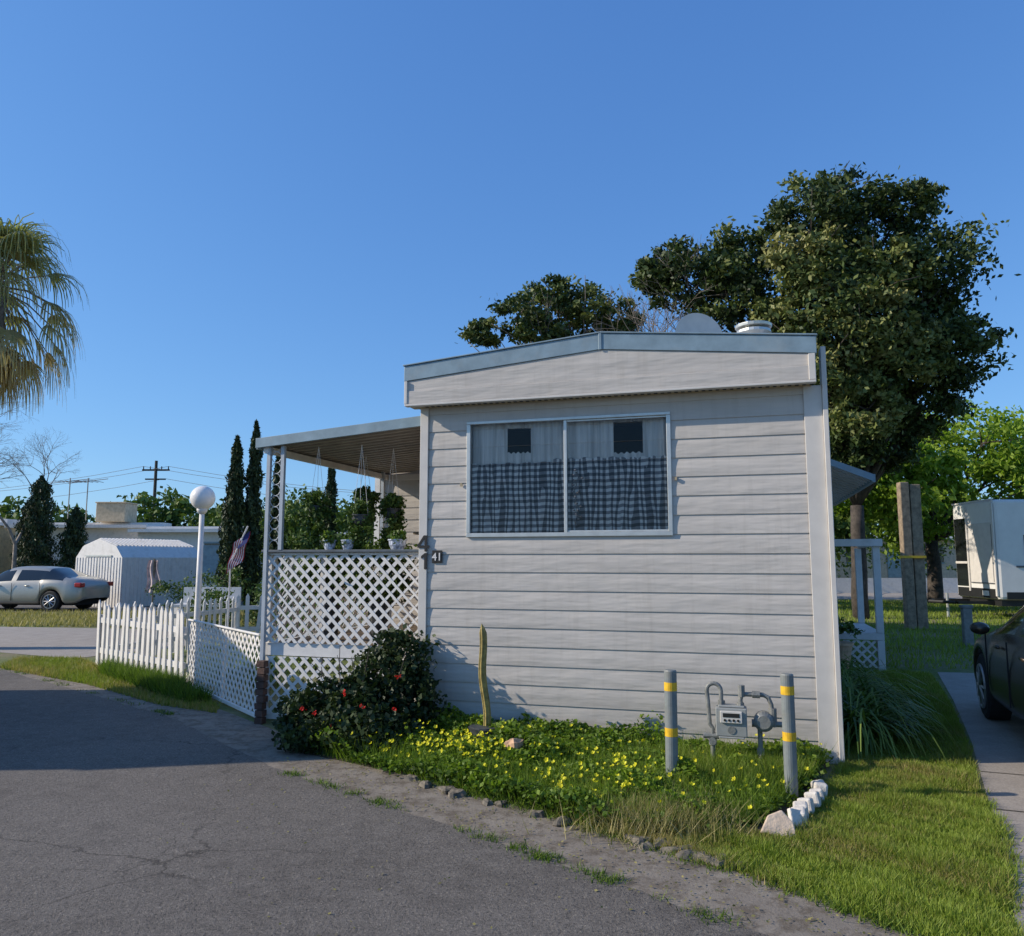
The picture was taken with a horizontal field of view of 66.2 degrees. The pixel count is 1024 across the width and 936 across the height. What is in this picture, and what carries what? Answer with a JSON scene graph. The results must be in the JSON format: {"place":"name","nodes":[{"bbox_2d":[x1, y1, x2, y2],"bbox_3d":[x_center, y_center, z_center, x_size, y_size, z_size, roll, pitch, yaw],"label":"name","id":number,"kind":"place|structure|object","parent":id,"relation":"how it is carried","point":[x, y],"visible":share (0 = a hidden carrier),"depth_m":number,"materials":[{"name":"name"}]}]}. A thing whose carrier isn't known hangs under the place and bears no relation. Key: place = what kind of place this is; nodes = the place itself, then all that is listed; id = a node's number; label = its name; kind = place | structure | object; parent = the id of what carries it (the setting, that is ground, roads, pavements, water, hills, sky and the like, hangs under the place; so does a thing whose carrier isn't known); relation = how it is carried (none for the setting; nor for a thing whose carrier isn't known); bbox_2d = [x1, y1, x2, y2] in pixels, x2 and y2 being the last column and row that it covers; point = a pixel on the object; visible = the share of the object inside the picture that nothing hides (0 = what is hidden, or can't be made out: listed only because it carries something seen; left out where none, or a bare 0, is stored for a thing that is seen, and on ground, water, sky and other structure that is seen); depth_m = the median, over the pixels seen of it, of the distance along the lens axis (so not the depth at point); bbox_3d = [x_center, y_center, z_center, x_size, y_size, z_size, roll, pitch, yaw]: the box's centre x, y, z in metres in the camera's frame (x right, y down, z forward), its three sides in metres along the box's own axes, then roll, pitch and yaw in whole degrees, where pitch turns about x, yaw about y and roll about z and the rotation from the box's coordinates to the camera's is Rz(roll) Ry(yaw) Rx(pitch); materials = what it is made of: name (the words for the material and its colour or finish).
{"place":"outdoors","nodes":[
{"label":"outdoors","id":0,"kind":"place"},
{"bbox_2d":[0,526,15,573],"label":"walls","id":1,"kind":"structure","parent":0,"point":[6,547],"depth_m":42.78,"materials":[{"name":"beige"}]},
{"bbox_2d":[15,528,145,565],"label":"walls","id":2,"kind":"structure","parent":0,"point":[94,534],"depth_m":41.87,"materials":[{"name":"white paint"}]},
{"bbox_2d":[4,523,171,528],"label":"roof","id":3,"kind":"structure","parent":2,"relation":"on","point":[114,525],"depth_m":41.43,"materials":[{"name":"white paint"}]},
{"bbox_2d":[50,478,105,520],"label":"tv antenna","id":4,"kind":"object","parent":3,"relation":"on","point":[77,481],"visible":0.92,"depth_m":43.64,"materials":[{"name":"grey paint"}]},
{"bbox_2d":[95,502,138,522],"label":"rooftop cooler","id":5,"kind":"object","parent":3,"relation":"on","point":[116,512],"visible":1,"depth_m":42.84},
{"bbox_2d":[0,627,185,657],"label":"driveway","id":6,"kind":"structure","parent":0,"point":[50,641],"depth_m":16.00,"materials":[{"name":"concrete"}]},
{"bbox_2d":[0,601,258,612],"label":"street","id":7,"kind":"structure","parent":0,"point":[24,608],"depth_m":26.92,"materials":[{"name":"asphalt"}]},
{"bbox_2d":[0,566,113,611],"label":"parked car","id":8,"kind":"object","parent":7,"relation":"on","point":[50,588],"visible":1,"depth_m":25.43,"materials":[{"name":"silver paint"}]},
{"bbox_2d":[73,538,196,607],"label":"garden shed","id":9,"kind":"structure","parent":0,"point":[121,563],"depth_m":28.38,"materials":[{"name":"white paint"}]},
{"bbox_2d":[138,532,263,589],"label":"walls","id":10,"kind":"structure","parent":0,"point":[190,538],"depth_m":39.87,"materials":[{"name":"white paint"}]},
{"bbox_2d":[127,526,220,532],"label":"roof","id":11,"kind":"structure","parent":10,"relation":"on","point":[178,529],"depth_m":39.41,"materials":[{"name":"white paint"}]},
{"bbox_2d":[202,542,220,582],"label":"window trims","id":12,"kind":"structure","parent":10,"relation":"attached to","point":[210,558],"depth_m":39.68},
{"bbox_2d":[0,670,768,935],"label":"asphalt road","id":13,"kind":"structure","parent":0,"point":[85,850],"depth_m":4.38,"materials":[{"name":"asphalt"}]},
{"bbox_2d":[0,667,928,935],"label":"gutter strip","id":14,"kind":"object","parent":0,"point":[247,737],"visible":0.46,"depth_m":4.64,"materials":[{"name":"concrete"}]},
{"bbox_2d":[111,752,900,934],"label":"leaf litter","id":15,"kind":"object","parent":14,"relation":"on","point":[752,915],"visible":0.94,"depth_m":4.28,"materials":[{"name":"brown plant"}]},
{"bbox_2d":[0,584,1020,935],"bbox_3d":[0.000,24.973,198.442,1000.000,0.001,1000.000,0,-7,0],"label":"ground","id":16,"kind":"structure","parent":0,"point":[4,658],"depth_m":13.01,"materials":[{"name":"green plant"}]},
{"bbox_2d":[0,391,40,484],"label":"bare tree","id":17,"kind":"object","parent":16,"relation":"on","point":[11,457],"visible":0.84,"depth_m":38.70,"materials":[{"name":"grey plant"}]},
{"bbox_2d":[11,475,60,566],"bbox_3d":[-22.882,3.199,37.891,2.243,5.788,2.248,0,-7,0],"label":"cypress tree","id":18,"kind":"object","parent":16,"relation":"on","point":[36,535],"visible":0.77,"depth_m":37.65,"materials":[{"name":"green plant"}]},
{"bbox_2d":[0,429,80,568],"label":"bare tree","id":19,"kind":"object","parent":16,"relation":"on","point":[14,555],"visible":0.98,"depth_m":38.34,"materials":[{"name":"grey plant"}]},
{"bbox_2d":[0,213,88,419],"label":"fan palm","id":20,"kind":"object","parent":16,"relation":"on","point":[21,244],"visible":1,"depth_m":15.45,"materials":[{"name":"green plant"}]},
{"bbox_2d":[53,506,88,569],"bbox_3d":[-21.421,3.995,38.275,1.778,4.296,1.831,0,-7,0],"label":"cypress tree","id":21,"kind":"object","parent":16,"relation":"on","point":[71,543],"visible":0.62,"depth_m":38.07,"materials":[{"name":"green plant"}]},
{"bbox_2d":[0,654,220,712],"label":"verge grass","id":22,"kind":"structure","parent":16,"relation":"on","point":[74,669],"depth_m":10.97,"materials":[{"name":"plant"}]},
{"bbox_2d":[0,608,284,627],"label":"dry verge grass","id":23,"kind":"structure","parent":16,"relation":"on","point":[39,618],"depth_m":21.49,"materials":[{"name":"plant"}]},
{"bbox_2d":[96,600,194,681],"bbox_3d":[-5.383,2.481,11.400,2.920,1.032,0.138,-6,-9,41],"label":"picket fence","id":24,"kind":"object","parent":16,"relation":"on","point":[146,625],"visible":0.72,"depth_m":11.20,"materials":[{"name":"white paint"}]},
{"bbox_2d":[144,559,161,602],"bbox_3d":[-12.291,3.968,26.921,0.619,1.700,0.119,0,-7,0],"label":"garden cloth on stake","id":25,"kind":"object","parent":16,"relation":"on","point":[153,574],"visible":0.79,"depth_m":26.95,"materials":[{"name":"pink fabric"}]},
{"bbox_2d":[94,655,217,704],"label":"weeds","id":26,"kind":"object","parent":16,"relation":"on","point":[170,684],"visible":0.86,"depth_m":9.97,"materials":[{"name":"green plant"}]},
{"bbox_2d":[99,596,240,663],"bbox_3d":[-6.021,2.831,14.144,0.138,0.977,3.816,-2,-7,13],"label":"picket fence","id":27,"kind":"object","parent":16,"relation":"on","point":[188,614],"visible":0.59,"depth_m":14.27,"materials":[{"name":"white paint"}]},
{"bbox_2d":[0,461,353,519],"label":"utility pole","id":28,"kind":"object","parent":16,"relation":"on","point":[155,470],"visible":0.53,"depth_m":69.33,"materials":[{"name":"brown wood"}]},
{"bbox_2d":[190,486,215,672],"bbox_3d":[-4.620,1.636,11.588,0.360,2.755,0.360,0,-7,0],"label":"globe lamp post","id":29,"kind":"object","parent":16,"relation":"on","point":[202,499],"visible":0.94,"depth_m":11.59,"materials":[{"name":"metal"}]},
{"bbox_2d":[174,587,241,619],"bbox_3d":[-8.400,3.747,21.610,1.600,0.900,0.800,0,-7,0],"label":"garden bench","id":30,"kind":"object","parent":16,"relation":"on","point":[237,591],"visible":0.42,"depth_m":21.99,"materials":[{"name":"white paint"}]},
{"bbox_2d":[188,619,259,716],"bbox_3d":[-3.443,2.311,9.303,0.090,0.880,2.706,5,-8,-37],"label":"lattice fence","id":31,"kind":"object","parent":16,"relation":"on","point":[224,660],"visible":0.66,"depth_m":9.14,"materials":[{"name":"white paint"}]},
{"bbox_2d":[215,492,235,585],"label":"cypress tree","id":32,"kind":"object","parent":16,"relation":"on","point":[219,551],"visible":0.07,"depth_m":25.30,"materials":[{"name":"green plant"}]},
{"bbox_2d":[217,435,245,598],"bbox_3d":[-8.865,1.730,24.963,0.939,5.689,0.912,0,-7,0],"label":"cypress tree","id":33,"kind":"object","parent":16,"relation":"on","point":[233,504],"visible":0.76,"depth_m":24.89,"materials":[{"name":"green plant"}]},
{"bbox_2d":[225,526,250,670],"bbox_3d":[-3.783,1.855,10.752,0.325,2.125,0.070,0,-7,0],"label":"flag","id":34,"kind":"object","parent":16,"relation":"on","point":[237,554],"visible":1,"depth_m":10.83,"materials":[{"name":"fabric"}]},
{"bbox_2d":[179,650,312,693],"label":"garden plants","id":35,"kind":"object","parent":16,"relation":"on","point":[275,671],"visible":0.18,"depth_m":10.40,"materials":[{"name":"green plant"}]},
{"bbox_2d":[241,419,265,605],"bbox_3d":[-8.349,1.487,25.305,0.830,6.251,0.849,2,-7,-20],"label":"cypress tree","id":36,"kind":"object","parent":16,"relation":"on","point":[252,567],"visible":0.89,"depth_m":25.17,"materials":[{"name":"green plant"}]},
{"bbox_2d":[145,552,372,671],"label":"yard shrubs","id":37,"kind":"object","parent":16,"relation":"on","point":[216,594],"visible":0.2,"depth_m":19.79,"materials":[{"name":"green plant"}]},
{"bbox_2d":[254,660,268,723],"bbox_3d":[-2.554,2.283,8.007,0.106,0.623,0.080,-2,-7,16],"label":"brick stack","id":38,"kind":"object","parent":16,"relation":"on","point":[261,696],"visible":1,"depth_m":7.98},
{"bbox_2d":[268,456,285,583],"bbox_3d":[-6.612,1.823,21.934,0.585,4.798,0.608,0,-7,0],"label":"cypress tree","id":39,"kind":"object","parent":16,"relation":"on","point":[274,523],"visible":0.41,"depth_m":21.89,"materials":[{"name":"green plant"}]},
{"bbox_2d":[234,594,367,641],"bbox_3d":[-3.400,3.111,16.662,4.699,1.008,0.138,2,-7,-18],"label":"picket fence","id":40,"kind":"object","parent":16,"relation":"on","point":[247,608],"visible":0.12,"depth_m":15.98,"materials":[{"name":"white paint"}]},
{"bbox_2d":[242,483,373,585],"bbox_3d":[-6.853,2.669,31.526,13.542,4.713,4.765,-6,-9,42],"label":"yard tree foliage","id":41,"kind":"object","parent":16,"relation":"on","point":[296,532],"visible":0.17,"depth_m":32.63,"materials":[{"name":"plant"}]},
{"bbox_2d":[320,468,339,543],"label":"cypress tree","id":42,"kind":"object","parent":16,"relation":"on","point":[331,489],"visible":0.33,"depth_m":29.97,"materials":[{"name":"green plant"}]},
{"bbox_2d":[255,416,420,718],"bbox_3d":[-0.984,1.381,10.875,2.030,3.095,6.090,-2,-7,16],"label":"covered porch","id":43,"kind":"object","parent":16,"relation":"on","point":[340,447],"visible":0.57,"depth_m":8.21,"materials":[{"name":"white paint"}]},
{"bbox_2d":[299,448,333,548],"bbox_3d":[-2.066,0.308,8.325,0.340,1.090,0.341,-5,-8,37],"label":"hanging basket","id":44,"kind":"object","parent":43,"relation":"hanging from","point":[317,510],"visible":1,"depth_m":8.26,"materials":[{"name":"white paint"}]},
{"bbox_2d":[320,530,337,549],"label":"potted plant","id":45,"kind":"object","parent":43,"relation":"on","point":[329,542],"visible":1,"depth_m":8.12,"materials":[{"name":"green plant"}]},
{"bbox_2d":[291,540,370,640],"bbox_3d":[-2.118,1.370,8.819,1.031,1.117,0.921,-4,-8,34],"label":"tall potted plant","id":46,"kind":"object","parent":43,"relation":"on","point":[332,599],"visible":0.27,"depth_m":8.75,"materials":[{"name":"green plant"}]},
{"bbox_2d":[338,532,355,549],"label":"potted plant","id":47,"kind":"object","parent":43,"relation":"on","point":[347,542],"visible":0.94,"depth_m":8.06,"materials":[{"name":"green plant"}]},
{"bbox_2d":[345,447,380,560],"bbox_3d":[-1.593,0.358,8.171,0.360,1.224,0.376,-4,-8,30],"label":"hanging basket","id":48,"kind":"object","parent":43,"relation":"hanging from","point":[357,514],"visible":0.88,"depth_m":8.11,"materials":[{"name":"white paint"}]},
{"bbox_2d":[350,458,381,539],"bbox_3d":[-1.715,0.353,9.100,0.348,1.000,0.409,-2,-7,16],"label":"hanging basket","id":49,"kind":"object","parent":43,"relation":"hanging from","point":[373,498],"visible":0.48,"depth_m":9.07,"materials":[{"name":"white paint"}]},
{"bbox_2d":[331,533,418,642],"bbox_3d":[-1.415,1.290,8.490,1.031,1.198,1.117,0,-7,-3],"label":"tall potted plant","id":50,"kind":"object","parent":43,"relation":"on","point":[385,593],"visible":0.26,"depth_m":8.47,"materials":[{"name":"green plant"}]},
{"bbox_2d":[374,478,380,580],"bbox_3d":[-1.191,1.454,10.922,1.600,2.960,0.059,-2,-7,16],"label":"entry window frame","id":51,"kind":"structure","parent":43,"relation":"in","point":[377,481],"depth_m":11.20,"materials":[{"name":"white paint"}]},
{"bbox_2d":[377,448,408,548],"bbox_3d":[-1.284,0.333,8.461,0.332,1.108,0.362,-2,-7,16],"label":"hanging basket","id":52,"kind":"object","parent":43,"relation":"hanging from","point":[394,513],"visible":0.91,"depth_m":8.39,"materials":[{"name":"white paint"}]},
{"bbox_2d":[387,530,407,548],"bbox_3d":[-1.157,0.725,7.954,0.206,0.198,0.261,3,-7,-24],"label":"potted plant","id":53,"kind":"object","parent":43,"relation":"on","point":[398,539],"visible":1,"depth_m":7.89,"materials":[{"name":"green plant"}]},
{"bbox_2d":[0,668,924,935],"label":"gutter weeds","id":54,"kind":"object","parent":16,"relation":"on","point":[549,857],"visible":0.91,"depth_m":4.36,"materials":[{"name":"plant"}]},
{"bbox_2d":[0,482,991,576],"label":"distant tree row","id":55,"kind":"object","parent":16,"relation":"on","point":[184,508],"visible":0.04,"depth_m":58.54,"materials":[{"name":"green plant"}]},
{"bbox_2d":[454,272,652,351],"bbox_3d":[1.554,-1.123,26.928,7.175,12.044,3.630,0,-7,0],"label":"oak tree","id":56,"kind":"object","parent":16,"relation":"on","point":[528,326],"visible":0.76,"depth_m":27.19,"materials":[{"name":"green plant"}]},
{"bbox_2d":[304,702,837,834],"bbox_3d":[0.277,2.192,6.008,4.387,0.356,2.386,-2,-7,16],"label":"oxalis bed","id":57,"kind":"object","parent":16,"relation":"on","point":[574,762],"visible":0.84,"depth_m":5.84,"materials":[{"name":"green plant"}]},
{"bbox_2d":[271,623,451,757],"bbox_3d":[-1.365,1.963,7.077,1.664,1.065,1.320,0,-7,0],"label":"geranium bush","id":58,"kind":"object","parent":57,"relation":"on","point":[360,699],"visible":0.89,"depth_m":6.97,"materials":[{"name":"green plant"}]},
{"bbox_2d":[468,624,502,738],"bbox_3d":[-0.220,1.907,6.804,0.320,1.100,0.320,0,-7,0],"label":"potted cactus","id":59,"kind":"object","parent":57,"relation":"on","point":[477,729],"visible":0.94,"depth_m":6.78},
{"bbox_2d":[504,738,523,749],"bbox_3d":[0.009,2.216,6.241,0.134,0.133,0.184,-10,-11,25],"label":"tan rock","id":60,"kind":"object","parent":57,"relation":"on","point":[516,743],"visible":0.5,"depth_m":6.21,"materials":[{"name":"stone"}]},
{"bbox_2d":[521,781,769,852],"bbox_3d":[0.866,2.142,4.926,1.655,0.195,1.085,0,-7,0],"label":"dry grass tuft","id":61,"kind":"object","parent":57,"relation":"on","point":[649,825],"visible":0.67,"depth_m":4.77,"materials":[{"name":"plant"}]},
{"bbox_2d":[664,669,677,778],"bbox_3d":[1.147,1.917,5.647,0.093,0.910,0.093,0,-7,0],"label":"safety bollard","id":62,"kind":"object","parent":57,"relation":"on","point":[671,721],"visible":0.89,"depth_m":5.63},
{"bbox_2d":[703,681,781,759],"bbox_3d":[1.889,2.064,6.182,0.723,0.742,0.276,1,-7,-8],"label":"gas meter","id":63,"kind":"object","parent":57,"relation":"on","point":[731,721],"visible":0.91,"depth_m":6.13,"materials":[{"name":"grey paint"}]},
{"bbox_2d":[780,673,798,798],"bbox_3d":[1.953,1.908,5.527,0.093,0.900,0.093,0,-7,0],"label":"safety bollard","id":64,"kind":"object","parent":57,"relation":"on","point":[788,721],"visible":0.91,"depth_m":5.50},
{"bbox_2d":[507,425,642,462],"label":"walls","id":65,"kind":"structure","parent":16,"relation":"on","point":[626,437],"depth_m":8.85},
{"bbox_2d":[410,384,811,409],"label":"soffit","id":66,"kind":"structure","parent":65,"relation":"attached to","point":[665,393],"depth_m":7.22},
{"bbox_2d":[426,384,813,407],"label":"soffit vents","id":67,"kind":"object","parent":66,"relation":"in","point":[616,395],"visible":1,"depth_m":7.20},
{"bbox_2d":[426,387,818,747],"bbox_3d":[0.890,0.911,7.114,3.670,3.150,0.015,-2,-7,16],"label":"front siding","id":68,"kind":"object","parent":65,"relation":"attached to","point":[602,631],"visible":0.88,"depth_m":6.99,"materials":[{"name":"plastic"}]},
{"bbox_2d":[432,550,441,562],"bbox_3d":[-0.723,0.856,7.582,0.106,0.120,0.008,-2,-7,16],"label":"number plaque","id":69,"kind":"object","parent":68,"relation":"attached to","point":[437,552],"visible":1,"depth_m":7.58,"materials":[{"name":"black paint"}]},
{"bbox_2d":[466,411,672,536],"bbox_3d":[0.501,0.078,7.330,1.950,1.119,0.050,-2,-7,16],"label":"frame","id":70,"kind":"object","parent":68,"relation":"attached to","point":[651,532],"visible":1,"depth_m":7.29,"materials":[{"name":"metal"}]},
{"bbox_2d":[472,417,666,464],"bbox_3d":[0.524,-0.224,7.445,1.930,0.483,0.041,-2,-7,16],"label":"sheer curtain","id":71,"kind":"object","parent":70,"relation":"hanging from","point":[581,435],"visible":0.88,"depth_m":7.46,"materials":[{"name":"fabric"}]},
{"bbox_2d":[471,455,668,532],"bbox_3d":[0.515,0.266,7.356,1.930,0.728,0.059,-2,-7,16],"label":"gingham cafe curtain","id":72,"kind":"object","parent":70,"relation":"attached to","point":[531,506],"visible":0.95,"depth_m":7.36,"materials":[{"name":"fabric"}]},
{"bbox_2d":[571,469,583,525],"bbox_3d":[0.608,0.271,7.293,0.126,0.527,0.030,-2,-7,16],"label":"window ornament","id":73,"kind":"object","parent":68,"relation":"attached to","point":[575,499],"depth_m":7.29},
{"bbox_2d":[403,774,747,870],"bbox_3d":[0.199,2.251,5.053,2.745,0.095,0.207,-6,-9,40],"label":"stone edging","id":74,"kind":"object","parent":16,"relation":"on","point":[451,791],"visible":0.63,"depth_m":4.61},
{"bbox_2d":[404,346,844,763],"bbox_3d":[0.841,0.744,7.108,3.874,3.480,0.296,-2,-7,16],"label":"corner and edge trim","id":75,"kind":"object","parent":16,"relation":"on","point":[825,607],"visible":0.81,"depth_m":6.65,"materials":[{"name":"metal"}]},
{"bbox_2d":[417,535,428,550],"bbox_3d":[-0.862,0.733,7.628,0.122,0.155,0.010,-2,-7,16],"label":"house number four","id":76,"kind":"object","parent":75,"relation":"attached to","point":[425,546],"visible":1,"depth_m":7.62,"materials":[{"name":"black paint"}]},
{"bbox_2d":[407,350,814,403],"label":"front fascia","id":77,"kind":"structure","parent":75,"relation":"attached to","point":[598,371],"depth_m":7.15,"materials":[{"name":"plastic"}]},
{"bbox_2d":[403,331,816,381],"bbox_3d":[2.709,-0.312,13.764,3.820,0.341,13.794,-2,-7,16],"label":"roof edge flashing","id":78,"kind":"object","parent":77,"relation":"attached to","point":[710,342],"visible":0.77,"depth_m":7.16,"materials":[{"name":"metal"}]},
{"bbox_2d":[501,236,751,342],"bbox_3d":[2.974,-0.924,25.927,9.346,11.209,9.980,0,-7,0],"label":"bare tree","id":79,"kind":"object","parent":16,"relation":"on","point":[680,316],"visible":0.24,"depth_m":24.66,"materials":[{"name":"grey plant"}]},
{"bbox_2d":[760,779,827,836],"bbox_3d":[1.907,2.198,5.118,0.209,0.158,1.176,-5,-8,35],"label":"whitewashed block row","id":80,"kind":"object","parent":16,"relation":"on","point":[781,820],"visible":0.84,"depth_m":4.84,"materials":[{"name":"stone"}]},
{"bbox_2d":[579,666,1023,935],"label":"lawn grass","id":81,"kind":"structure","parent":16,"relation":"on","point":[962,876],"depth_m":4.51,"materials":[{"name":"plant"}]},
{"bbox_2d":[627,160,1020,618],"bbox_3d":[8.568,-2.463,22.293,10.321,13.718,7.652,0,-7,0],"label":"oak tree","id":82,"kind":"object","parent":16,"relation":"on","point":[844,284],"visible":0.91,"depth_m":21.11,"materials":[{"name":"green plant"}]},
{"bbox_2d":[838,616,864,667],"bbox_3d":[4.807,2.588,11.536,0.698,0.851,0.595,-2,-7,16],"label":"clay planter","id":83,"kind":"object","parent":16,"relation":"on","point":[845,646],"visible":0.35,"depth_m":11.35,"materials":[{"name":"grey ceramic"}]},
{"bbox_2d":[834,539,885,669],"bbox_3d":[5.283,2.189,12.933,1.300,1.970,2.160,-2,-7,16],"label":"side porch","id":84,"kind":"object","parent":16,"relation":"on","point":[872,633],"visible":0.56,"depth_m":11.87,"materials":[{"name":"white paint"}]},
{"bbox_2d":[836,578,957,592],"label":"white wall","id":85,"kind":"structure","parent":16,"relation":"on","point":[894,585],"depth_m":39.58,"materials":[{"name":"paint"}]},
{"bbox_2d":[840,651,968,765],"bbox_3d":[3.644,2.402,8.662,2.114,0.551,5.153,-2,-7,20],"label":"agapanthus clump","id":86,"kind":"object","parent":16,"relation":"on","point":[868,717],"visible":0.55,"depth_m":7.12,"materials":[{"name":"green plant"}]},
{"bbox_2d":[896,482,928,629],"bbox_3d":[9.740,2.116,19.088,0.540,3.550,0.240,0,-7,0],"label":"timber post pair","id":87,"kind":"object","parent":16,"relation":"on","point":[914,591],"visible":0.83,"depth_m":19.01,"materials":[{"name":"brown wood"}]},
{"bbox_2d":[833,490,992,577],"bbox_3d":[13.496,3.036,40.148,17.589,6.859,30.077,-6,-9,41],"label":"tree","id":88,"kind":"object","parent":16,"relation":"on","point":[842,529],"visible":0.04,"depth_m":25.92,"materials":[{"name":"green plant"}]},
{"bbox_2d":[833,399,1023,600],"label":"elm tree","id":89,"kind":"object","parent":16,"relation":"on","point":[948,485],"visible":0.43,"depth_m":28.61,"materials":[{"name":"green plant"}]},
{"bbox_2d":[959,605,973,645],"bbox_3d":[8.900,3.071,15.347,0.220,0.780,0.120,0,-7,0],"label":"utility pedestal","id":90,"kind":"object","parent":16,"relation":"on","point":[966,623],"visible":0.86,"depth_m":15.31,"materials":[{"name":"grey paint"}]},
{"bbox_2d":[928,498,1023,616],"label":"camper trailer","id":91,"kind":"object","parent":16,"relation":"on","point":[989,540],"visible":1,"depth_m":22.19,"materials":[{"name":"white paint"}]},
{"bbox_3d":[2.806,1.668,13.560,3.701,3.150,13.515,-2,-7,16],"label":"side and rear siding","id":92,"kind":"object","parent":16,"relation":"on","visible":0},
{"bbox_2d":[420,409,641,431],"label":"roof body","id":93,"kind":"structure","parent":92,"relation":"on","point":[633,423],"depth_m":8.92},
{"bbox_2d":[675,313,722,332],"bbox_3d":[2.047,-1.290,8.557,0.489,0.860,0.299,5,-9,-39],"label":"satellite dish","id":94,"kind":"object","parent":93,"relation":"attached to","point":[695,322],"visible":0.21,"depth_m":8.65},
{"bbox_2d":[0,0,1023,533],"label":"sky","id":95,"kind":"structure","parent":0,"point":[266,211],"materials":[{"name":"blue"}]},
{"bbox_2d":[735,320,771,332],"bbox_3d":[2.420,-1.193,7.843,0.359,0.500,0.359,-2,-7,16],"label":"roof flue vent","id":96,"kind":"object","parent":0,"point":[758,326],"visible":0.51,"depth_m":7.73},
{"bbox_2d":[831,459,875,505],"bbox_3d":[4.789,1.514,12.073,0.920,3.110,4.630,-2,-7,16],"label":"side awning","id":97,"kind":"object","parent":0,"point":[848,481],"visible":0.41,"depth_m":10.61,"materials":[{"name":"white paint"}]},
{"bbox_2d":[835,540,956,577],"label":"walls","id":98,"kind":"structure","parent":0,"point":[950,572],"depth_m":51.60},
{"bbox_2d":[846,546,944,577],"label":"window trims","id":99,"kind":"structure","parent":98,"relation":"attached to","point":[893,572],"depth_m":51.53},
{"bbox_2d":[837,593,961,599],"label":"street","id":100,"kind":"structure","parent":0,"point":[897,596],"depth_m":35.82,"materials":[{"name":"asphalt"}]},
{"bbox_2d":[837,599,1022,669],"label":"back lawn grass","id":101,"kind":"structure","parent":0,"point":[898,620],"depth_m":18.41,"materials":[{"name":"plant"}]},
{"bbox_2d":[938,672,1023,934],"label":"driveway","id":102,"kind":"structure","parent":0,"point":[999,745],"depth_m":6.73,"materials":[{"name":"concrete"}]},
{"bbox_2d":[969,606,1023,720],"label":"parked car","id":103,"kind":"object","parent":102,"relation":"on","point":[998,658],"visible":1,"depth_m":7.48,"materials":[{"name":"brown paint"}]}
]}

